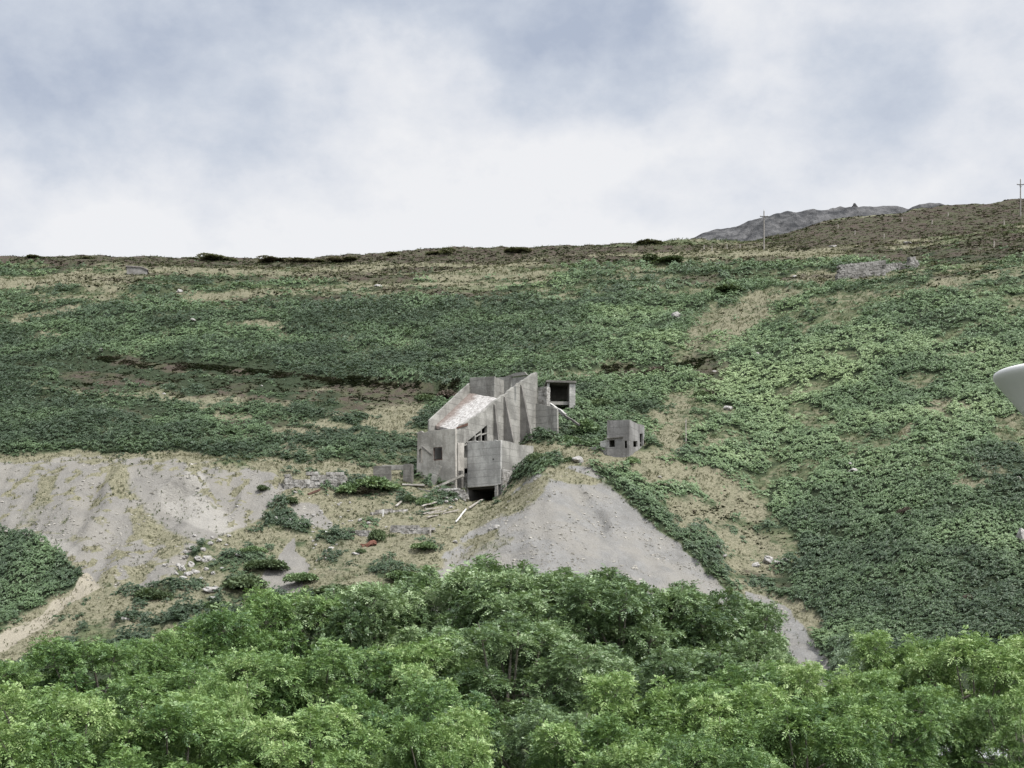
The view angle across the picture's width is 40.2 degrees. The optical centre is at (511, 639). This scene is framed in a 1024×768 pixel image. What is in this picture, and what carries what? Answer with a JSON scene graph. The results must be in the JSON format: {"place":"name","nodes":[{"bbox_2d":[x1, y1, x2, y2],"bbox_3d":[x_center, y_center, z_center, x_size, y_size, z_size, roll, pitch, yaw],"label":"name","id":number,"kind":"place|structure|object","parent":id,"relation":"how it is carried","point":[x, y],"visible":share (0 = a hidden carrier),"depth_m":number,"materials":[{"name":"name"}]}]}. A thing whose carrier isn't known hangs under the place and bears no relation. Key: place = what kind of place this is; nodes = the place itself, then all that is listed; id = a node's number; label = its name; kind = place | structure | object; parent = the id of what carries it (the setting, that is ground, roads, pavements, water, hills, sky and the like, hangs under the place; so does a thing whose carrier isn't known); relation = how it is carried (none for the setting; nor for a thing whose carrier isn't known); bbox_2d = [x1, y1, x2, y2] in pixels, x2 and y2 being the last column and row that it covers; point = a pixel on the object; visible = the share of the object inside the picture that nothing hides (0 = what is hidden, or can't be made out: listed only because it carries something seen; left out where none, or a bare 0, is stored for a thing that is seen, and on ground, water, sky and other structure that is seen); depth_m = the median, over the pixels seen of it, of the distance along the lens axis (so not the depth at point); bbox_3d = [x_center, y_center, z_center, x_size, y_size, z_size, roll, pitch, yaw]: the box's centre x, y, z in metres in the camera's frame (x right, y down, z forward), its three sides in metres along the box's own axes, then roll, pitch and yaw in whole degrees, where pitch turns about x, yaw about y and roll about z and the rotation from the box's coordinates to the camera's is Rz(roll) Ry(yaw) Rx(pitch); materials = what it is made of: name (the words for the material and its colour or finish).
{"place":"outdoors","nodes":[
{"label":"outdoors","id":0,"kind":"place"},
{"bbox_2d":[0,199,1023,767],"bbox_3d":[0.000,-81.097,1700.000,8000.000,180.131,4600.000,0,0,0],"label":"hillside","id":1,"kind":"structure","parent":0,"point":[610,507],"depth_m":211.09,"materials":[{"name":"plant"}]},
{"bbox_2d":[0,708,47,767],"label":"ash tree","id":2,"kind":"object","parent":1,"relation":"on","point":[3,714],"visible":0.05,"depth_m":50.43,"materials":[{"name":"green plant"}]},
{"bbox_2d":[0,658,60,726],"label":"ash tree","id":3,"kind":"object","parent":1,"relation":"on","point":[7,671],"visible":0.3,"depth_m":89.94,"materials":[{"name":"green plant"}]},
{"bbox_2d":[3,685,128,767],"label":"ash tree","id":4,"kind":"object","parent":1,"relation":"on","point":[35,691],"visible":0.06,"depth_m":66.13,"materials":[{"name":"green plant"}]},
{"bbox_2d":[0,679,184,767],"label":"ash tree","id":5,"kind":"object","parent":1,"relation":"on","point":[60,743],"visible":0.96,"depth_m":46.72,"materials":[{"name":"green plant"}]},
{"bbox_2d":[16,630,180,724],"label":"ash tree","id":6,"kind":"object","parent":1,"relation":"on","point":[61,656],"visible":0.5,"depth_m":82.33,"materials":[{"name":"green plant"}]},
{"bbox_2d":[126,266,147,274],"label":"stone hut","id":7,"kind":"object","parent":1,"relation":"on","point":[138,270],"visible":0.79,"depth_m":424.96,"materials":[{"name":"stone"}]},
{"bbox_2d":[51,661,223,767],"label":"ash tree","id":8,"kind":"object","parent":1,"relation":"on","point":[142,686],"visible":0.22,"depth_m":65.41,"materials":[{"name":"green plant"}]},
{"bbox_2d":[133,587,175,599],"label":"shrub","id":9,"kind":"object","parent":1,"relation":"on","point":[146,593],"visible":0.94,"depth_m":166.74,"materials":[{"name":"green plant"}]},
{"bbox_2d":[101,629,229,715],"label":"ash tree","id":10,"kind":"object","parent":1,"relation":"on","point":[156,649],"visible":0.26,"depth_m":86.32,"materials":[{"name":"green plant"}]},
{"bbox_2d":[90,686,306,767],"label":"ash tree","id":11,"kind":"object","parent":1,"relation":"on","point":[192,720],"visible":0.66,"depth_m":49.04,"materials":[{"name":"green plant"}]},
{"bbox_2d":[195,252,225,259],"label":"shrub","id":12,"kind":"object","parent":1,"relation":"on","point":[209,256],"visible":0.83,"depth_m":461.50,"materials":[{"name":"green plant"}]},
{"bbox_2d":[165,669,257,766],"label":"ash tree","id":13,"kind":"object","parent":1,"relation":"on","point":[236,707],"visible":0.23,"depth_m":55.74,"materials":[{"name":"green plant"}]},
{"bbox_2d":[196,601,234,609],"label":"shrub","id":14,"kind":"object","parent":1,"relation":"on","point":[214,606],"visible":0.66,"depth_m":162.49,"materials":[{"name":"green plant"}]},
{"bbox_2d":[161,606,313,696],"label":"ash tree","id":15,"kind":"object","parent":1,"relation":"on","point":[228,625],"visible":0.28,"depth_m":89.50,"materials":[{"name":"green plant"}]},
{"bbox_2d":[220,573,268,590],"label":"shrub","id":16,"kind":"object","parent":1,"relation":"on","point":[243,581],"visible":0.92,"depth_m":169.59,"materials":[{"name":"green plant"}]},
{"bbox_2d":[240,545,266,552],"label":"shrub","id":17,"kind":"object","parent":1,"relation":"on","point":[251,548],"visible":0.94,"depth_m":180.93,"materials":[{"name":"green plant"}]},
{"bbox_2d":[242,558,290,570],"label":"shrub","id":18,"kind":"object","parent":1,"relation":"on","point":[273,564],"visible":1,"depth_m":175.13,"materials":[{"name":"green plant"}]},
{"bbox_2d":[255,255,284,261],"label":"shrub","id":19,"kind":"object","parent":1,"relation":"on","point":[267,258],"visible":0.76,"depth_m":461.96,"materials":[{"name":"green plant"}]},
{"bbox_2d":[198,646,349,748],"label":"ash tree","id":20,"kind":"object","parent":1,"relation":"on","point":[242,663],"visible":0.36,"depth_m":68.45,"materials":[{"name":"green plant"}]},
{"bbox_2d":[274,257,315,261],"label":"shrub","id":21,"kind":"object","parent":1,"relation":"on","point":[302,259],"visible":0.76,"depth_m":463.49,"materials":[{"name":"green plant"}]},
{"bbox_2d":[205,697,393,767],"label":"ash tree","id":22,"kind":"object","parent":1,"relation":"on","point":[315,722],"visible":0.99,"depth_m":47.25,"materials":[{"name":"green plant"}]},
{"bbox_2d":[282,571,318,582],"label":"shrub","id":23,"kind":"object","parent":1,"relation":"on","point":[299,577],"visible":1,"depth_m":171.02,"materials":[{"name":"green plant"}]},
{"bbox_2d":[235,580,374,688],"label":"ash tree","id":24,"kind":"object","parent":1,"relation":"on","point":[274,611],"visible":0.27,"depth_m":93.74,"materials":[{"name":"green plant"}]},
{"bbox_2d":[283,471,347,488],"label":"rubble wall","id":25,"kind":"structure","parent":1,"relation":"on","point":[316,479],"depth_m":200.48,"materials":[{"name":"stone"}]},
{"bbox_2d":[232,636,423,756],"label":"ash tree","id":26,"kind":"object","parent":1,"relation":"on","point":[330,656],"visible":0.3,"depth_m":69.50,"materials":[{"name":"green plant"}]},
{"bbox_2d":[309,583,349,594],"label":"shrub","id":27,"kind":"object","parent":1,"relation":"on","point":[324,587],"visible":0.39,"depth_m":165.60,"materials":[{"name":"green plant"}]},
{"bbox_2d":[325,256,348,261],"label":"shrub","id":28,"kind":"object","parent":1,"relation":"on","point":[335,259],"visible":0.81,"depth_m":463.22,"materials":[{"name":"green plant"}]},
{"bbox_2d":[335,481,366,493],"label":"shrub","id":29,"kind":"object","parent":1,"relation":"on","point":[350,487],"visible":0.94,"depth_m":199.93,"materials":[{"name":"green plant"}]},
{"bbox_2d":[349,530,370,536],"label":"rubble wall","id":30,"kind":"structure","parent":1,"relation":"on","point":[361,533],"depth_m":186.47,"materials":[{"name":"stone"}]},
{"bbox_2d":[286,581,442,705],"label":"ash tree","id":31,"kind":"object","parent":1,"relation":"on","point":[353,604],"visible":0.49,"depth_m":93.02,"materials":[{"name":"green plant"}]},
{"bbox_2d":[352,486,377,493],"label":"shrub","id":32,"kind":"object","parent":1,"relation":"on","point":[366,490],"visible":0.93,"depth_m":200.64,"materials":[{"name":"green plant"}]},
{"bbox_2d":[353,475,402,489],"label":"shrub","id":33,"kind":"object","parent":1,"relation":"on","point":[373,481],"visible":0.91,"depth_m":201.28,"materials":[{"name":"green plant"}]},
{"bbox_2d":[367,529,395,540],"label":"shrub","id":34,"kind":"object","parent":1,"relation":"on","point":[376,534],"visible":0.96,"depth_m":184.14,"materials":[{"name":"green plant"}]},
{"bbox_2d":[373,466,391,480],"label":"concrete wall","id":35,"kind":"structure","parent":1,"relation":"on","point":[382,471],"depth_m":210.73,"materials":[{"name":"concrete"}]},
{"bbox_2d":[370,509,407,514],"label":"rubble wall","id":36,"kind":"structure","parent":1,"relation":"on","point":[376,512],"depth_m":194.91,"materials":[{"name":"stone"}]},
{"bbox_2d":[0,458,800,647],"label":"loose stones","id":37,"kind":"object","parent":1,"relation":"on","point":[325,524],"visible":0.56,"depth_m":184.60,"materials":[{"name":"stone"}]},
{"bbox_2d":[384,570,424,580],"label":"shrub","id":38,"kind":"object","parent":1,"relation":"on","point":[395,574],"visible":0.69,"depth_m":170.02,"materials":[{"name":"green plant"}]},
{"bbox_2d":[320,564,493,701],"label":"ash tree","id":39,"kind":"object","parent":1,"relation":"on","point":[421,581],"visible":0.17,"depth_m":95.00,"materials":[{"name":"green plant"}]},
{"bbox_2d":[403,464,413,482],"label":"concrete wall","id":40,"kind":"structure","parent":1,"relation":"on","point":[408,473],"depth_m":210.59,"materials":[{"name":"concrete"}]},
{"bbox_2d":[390,525,434,533],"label":"rubble wall","id":41,"kind":"structure","parent":1,"relation":"on","point":[409,529],"depth_m":186.26,"materials":[{"name":"stone"}]},
{"bbox_2d":[325,673,511,767],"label":"ash tree","id":42,"kind":"object","parent":1,"relation":"on","point":[430,699],"visible":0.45,"depth_m":50.72,"materials":[{"name":"green plant"}]},
{"bbox_2d":[410,541,438,549],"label":"shrub","id":43,"kind":"object","parent":1,"relation":"on","point":[425,544],"visible":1,"depth_m":179.36,"materials":[{"name":"green plant"}]},
{"bbox_2d":[350,630,499,761],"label":"ash tree","id":44,"kind":"object","parent":1,"relation":"on","point":[421,651],"visible":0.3,"depth_m":71.08,"materials":[{"name":"green plant"}]},
{"bbox_2d":[415,497,436,505],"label":"shrub","id":45,"kind":"object","parent":1,"relation":"on","point":[421,500],"visible":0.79,"depth_m":198.34,"materials":[{"name":"green plant"}]},
{"bbox_2d":[414,393,440,400],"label":"shrub","id":46,"kind":"object","parent":1,"relation":"on","point":[422,397],"visible":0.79,"depth_m":263.79,"materials":[{"name":"green plant"}]},
{"bbox_2d":[431,464,441,484],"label":"concrete slab","id":47,"kind":"structure","parent":1,"relation":"on","point":[436,472],"depth_m":209.15,"materials":[{"name":"concrete"}]},
{"bbox_2d":[372,701,505,767],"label":"ash tree","id":48,"kind":"object","parent":1,"relation":"on","point":[469,749],"visible":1,"depth_m":43.70,"materials":[{"name":"green plant"}]},
{"bbox_2d":[426,247,455,253],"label":"shrub","id":49,"kind":"object","parent":1,"relation":"on","point":[442,251],"visible":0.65,"depth_m":464.05,"materials":[{"name":"green plant"}]},
{"bbox_2d":[436,389,456,398],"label":"shrub","id":50,"kind":"object","parent":1,"relation":"on","point":[446,393],"visible":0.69,"depth_m":263.40,"materials":[{"name":"brown plant"}]},
{"bbox_2d":[432,474,462,488],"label":"concrete beam","id":51,"kind":"structure","parent":1,"relation":"on","point":[453,479],"depth_m":208.03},
{"bbox_2d":[437,488,468,501],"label":"rubble wall","id":52,"kind":"structure","parent":1,"relation":"on","point":[463,495],"depth_m":204.62,"materials":[{"name":"stone"}]},
{"bbox_2d":[457,471,463,488],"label":"concrete wall","id":53,"kind":"structure","parent":1,"relation":"on","point":[460,483],"depth_m":209.28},
{"bbox_2d":[381,553,577,700],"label":"ash tree","id":54,"kind":"object","parent":1,"relation":"on","point":[455,579],"visible":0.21,"depth_m":92.89,"materials":[{"name":"green plant"}]},
{"bbox_2d":[417,372,558,501],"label":"quarry building","id":55,"kind":"structure","parent":1,"relation":"on","point":[479,428],"depth_m":215.37,"materials":[{"name":"concrete"}]},
{"bbox_2d":[0,242,1023,673],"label":"bracken","id":56,"kind":"object","parent":1,"relation":"on","point":[840,638],"visible":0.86,"depth_m":244.29,"materials":[{"name":"green plant"}]},
{"bbox_2d":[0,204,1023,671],"bbox_3d":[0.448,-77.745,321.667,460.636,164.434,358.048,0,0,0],"label":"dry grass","id":57,"kind":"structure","parent":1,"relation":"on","point":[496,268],"depth_m":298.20,"materials":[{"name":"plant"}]},
{"bbox_2d":[1,198,1023,597],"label":"heather","id":58,"kind":"object","parent":1,"relation":"on","point":[329,380],"visible":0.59,"depth_m":398.37,"materials":[{"name":"brown plant"}]},
{"bbox_2d":[414,609,616,747],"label":"ash tree","id":59,"kind":"object","parent":1,"relation":"on","point":[517,639],"visible":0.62,"depth_m":71.72,"materials":[{"name":"green plant"}]},
{"bbox_2d":[504,246,533,251],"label":"shrub","id":60,"kind":"object","parent":1,"relation":"on","point":[515,249],"visible":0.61,"depth_m":465.16,"materials":[{"name":"green plant"}]},
{"bbox_2d":[524,451,550,462],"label":"shrub","id":61,"kind":"object","parent":1,"relation":"on","point":[536,455],"visible":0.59,"depth_m":207.80,"materials":[{"name":"green plant"}]},
{"bbox_2d":[464,563,627,766],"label":"ash tree","id":62,"kind":"object","parent":1,"relation":"on","point":[531,596],"visible":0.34,"depth_m":89.30,"materials":[{"name":"green plant"}]},
{"bbox_2d":[484,698,618,767],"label":"ash tree","id":63,"kind":"object","parent":1,"relation":"on","point":[515,738],"visible":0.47,"depth_m":51.03,"materials":[{"name":"green plant"}]},
{"bbox_2d":[544,380,575,410],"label":"concrete shelter","id":64,"kind":"object","parent":1,"relation":"on","point":[562,390],"visible":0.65,"depth_m":239.17,"materials":[{"name":"concrete"}]},
{"bbox_2d":[558,434,580,442],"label":"shrub","id":65,"kind":"object","parent":1,"relation":"on","point":[567,438],"visible":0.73,"depth_m":220.55,"materials":[{"name":"green plant"}]},
{"bbox_2d":[568,417,599,433],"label":"shrub","id":66,"kind":"object","parent":1,"relation":"on","point":[587,424],"visible":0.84,"depth_m":225.80,"materials":[{"name":"green plant"}]},
{"bbox_2d":[585,397,613,407],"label":"shrub","id":67,"kind":"object","parent":1,"relation":"on","point":[597,401],"visible":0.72,"depth_m":243.79,"materials":[{"name":"green plant"}]},
{"bbox_2d":[543,642,686,753],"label":"ash tree","id":68,"kind":"object","parent":1,"relation":"on","point":[619,660],"visible":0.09,"depth_m":74.58,"materials":[{"name":"green plant"}]},
{"bbox_2d":[523,705,708,767],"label":"ash tree","id":69,"kind":"object","parent":1,"relation":"on","point":[560,742],"visible":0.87,"depth_m":47.34,"materials":[{"name":"green plant"}]},
{"bbox_2d":[591,420,643,457],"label":"concrete hut","id":70,"kind":"object","parent":1,"relation":"on","point":[622,433],"visible":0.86,"depth_m":212.95,"materials":[{"name":"concrete"}]},
{"bbox_2d":[526,567,739,691],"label":"ash tree","id":71,"kind":"object","parent":1,"relation":"on","point":[636,602],"visible":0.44,"depth_m":87.08,"materials":[{"name":"green plant"}]},
{"bbox_2d":[625,456,641,462],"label":"shrub","id":72,"kind":"object","parent":1,"relation":"on","point":[631,459],"visible":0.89,"depth_m":208.26,"materials":[{"name":"green plant"}]},
{"bbox_2d":[635,253,659,261],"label":"shrub","id":73,"kind":"object","parent":1,"relation":"on","point":[648,257],"visible":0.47,"depth_m":424.99,"materials":[{"name":"green plant"}]},
{"bbox_2d":[634,238,665,244],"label":"shrub","id":74,"kind":"object","parent":1,"relation":"on","point":[647,240],"visible":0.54,"depth_m":466.15,"materials":[{"name":"green plant"}]},
{"bbox_2d":[636,366,666,374],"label":"shrub","id":75,"kind":"object","parent":1,"relation":"on","point":[657,367],"visible":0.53,"depth_m":267.13,"materials":[{"name":"green plant"}]},
{"bbox_2d":[575,667,729,767],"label":"ash tree","id":76,"kind":"object","parent":1,"relation":"on","point":[655,710],"visible":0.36,"depth_m":53.41,"materials":[{"name":"green plant"}]},
{"bbox_2d":[650,255,683,263],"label":"shrub","id":77,"kind":"object","parent":1,"relation":"on","point":[670,258],"visible":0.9,"depth_m":408.77,"materials":[{"name":"green plant"}]},
{"bbox_2d":[588,579,771,667],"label":"ash tree","id":78,"kind":"object","parent":1,"relation":"on","point":[720,614],"visible":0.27,"depth_m":88.76,"materials":[{"name":"green plant"}]},
{"bbox_2d":[602,644,763,734],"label":"ash tree","id":79,"kind":"object","parent":1,"relation":"on","point":[698,664],"visible":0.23,"depth_m":70.65,"materials":[{"name":"green plant"}]},
{"bbox_2d":[692,390,711,396],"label":"shrub","id":80,"kind":"object","parent":1,"relation":"on","point":[700,392],"visible":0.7,"depth_m":249.87,"materials":[{"name":"green plant"}]},
{"bbox_2d":[643,730,787,767],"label":"ash tree","id":81,"kind":"object","parent":1,"relation":"on","point":[691,747],"visible":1,"depth_m":41.60,"materials":[{"name":"green plant"}]},
{"bbox_2d":[714,283,745,292],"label":"shrub","id":82,"kind":"object","parent":1,"relation":"on","point":[725,287],"visible":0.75,"depth_m":339.02,"materials":[{"name":"green plant"}]},
{"bbox_2d":[669,599,794,668],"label":"ash tree","id":83,"kind":"object","parent":1,"relation":"on","point":[776,640],"visible":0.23,"depth_m":89.59,"materials":[{"name":"green plant"}]},
{"bbox_2d":[680,677,822,767],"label":"ash tree","id":84,"kind":"object","parent":1,"relation":"on","point":[722,715],"visible":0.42,"depth_m":51.30,"materials":[{"name":"green plant"}]},
{"bbox_2d":[760,211,767,249],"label":"power pole","id":85,"kind":"object","parent":1,"relation":"on","point":[764,216],"visible":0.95,"depth_m":439.88,"materials":[{"name":"wood"}]},
{"bbox_2d":[706,659,836,723],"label":"ash tree","id":86,"kind":"object","parent":1,"relation":"on","point":[737,677],"visible":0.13,"depth_m":69.00,"materials":[{"name":"green plant"}]},
{"bbox_2d":[747,643,801,710],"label":"ash tree","id":87,"kind":"object","parent":1,"relation":"on","point":[773,655],"visible":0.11,"depth_m":86.93,"materials":[{"name":"green plant"}]},
{"bbox_2d":[717,689,892,767],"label":"ash tree","id":88,"kind":"object","parent":1,"relation":"on","point":[844,737],"visible":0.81,"depth_m":48.87,"materials":[{"name":"green plant"}]},
{"bbox_2d":[776,658,904,767],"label":"ash tree","id":89,"kind":"object","parent":1,"relation":"on","point":[860,683],"visible":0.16,"depth_m":65.62,"materials":[{"name":"green plant"}]},
{"bbox_2d":[835,260,885,280],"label":"stone wall","id":90,"kind":"structure","parent":1,"relation":"on","point":[857,270],"depth_m":352.65,"materials":[{"name":"stone"}]},
{"bbox_2d":[828,645,894,688],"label":"tree","id":91,"kind":"object","parent":1,"relation":"on","point":[841,654],"visible":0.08,"depth_m":99.44,"materials":[{"name":"green plant"}]},
{"bbox_2d":[808,678,962,767],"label":"ash tree","id":92,"kind":"object","parent":1,"relation":"on","point":[909,708],"visible":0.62,"depth_m":53.22,"materials":[{"name":"green plant"}]},
{"bbox_2d":[881,256,919,272],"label":"stone wall","id":93,"kind":"structure","parent":1,"relation":"on","point":[911,261],"depth_m":360.35,"materials":[{"name":"stone"}]},
{"bbox_2d":[845,627,967,747],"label":"ash tree","id":94,"kind":"object","parent":1,"relation":"on","point":[879,659],"visible":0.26,"depth_m":83.67,"materials":[{"name":"green plant"}]},
{"bbox_2d":[907,203,943,210],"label":"rocky knoll","id":95,"kind":"structure","parent":1,"relation":"on","point":[929,205],"depth_m":638.35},
{"bbox_2d":[882,695,1002,767],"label":"ash tree","id":96,"kind":"object","parent":1,"relation":"on","point":[957,740],"visible":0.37,"depth_m":58.12,"materials":[{"name":"green plant"}]},
{"bbox_2d":[892,625,1023,746],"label":"ash tree","id":97,"kind":"object","parent":1,"relation":"on","point":[997,665],"visible":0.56,"depth_m":78.82,"materials":[{"name":"green plant"}]},
{"bbox_2d":[945,684,1023,767],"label":"ash tree","id":98,"kind":"object","parent":1,"relation":"on","point":[1013,698],"visible":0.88,"depth_m":57.46,"materials":[{"name":"green plant"}]},
{"bbox_2d":[967,632,1023,741],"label":"ash tree","id":99,"kind":"object","parent":1,"relation":"on","point":[1004,641],"visible":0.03,"depth_m":82.59,"materials":[{"name":"green plant"}]},
{"bbox_2d":[993,364,1023,416],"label":"street lamp","id":100,"kind":"object","parent":1,"relation":"on","point":[1009,382],"visible":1,"depth_m":7.93,"materials":[{"name":"white plastic"}]},
{"bbox_2d":[1015,528,1023,542],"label":"boulder","id":101,"kind":"object","parent":1,"relation":"on","point":[1020,534],"visible":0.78,"depth_m":175.88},
{"bbox_2d":[0,0,1023,257],"label":"sky","id":102,"kind":"structure","parent":0,"point":[129,128],"materials":[{"name":"white"}]},
{"bbox_2d":[692,206,907,241],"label":"mountain","id":103,"kind":"structure","parent":0,"point":[781,223],"depth_m":743.20,"materials":[{"name":"stone"}]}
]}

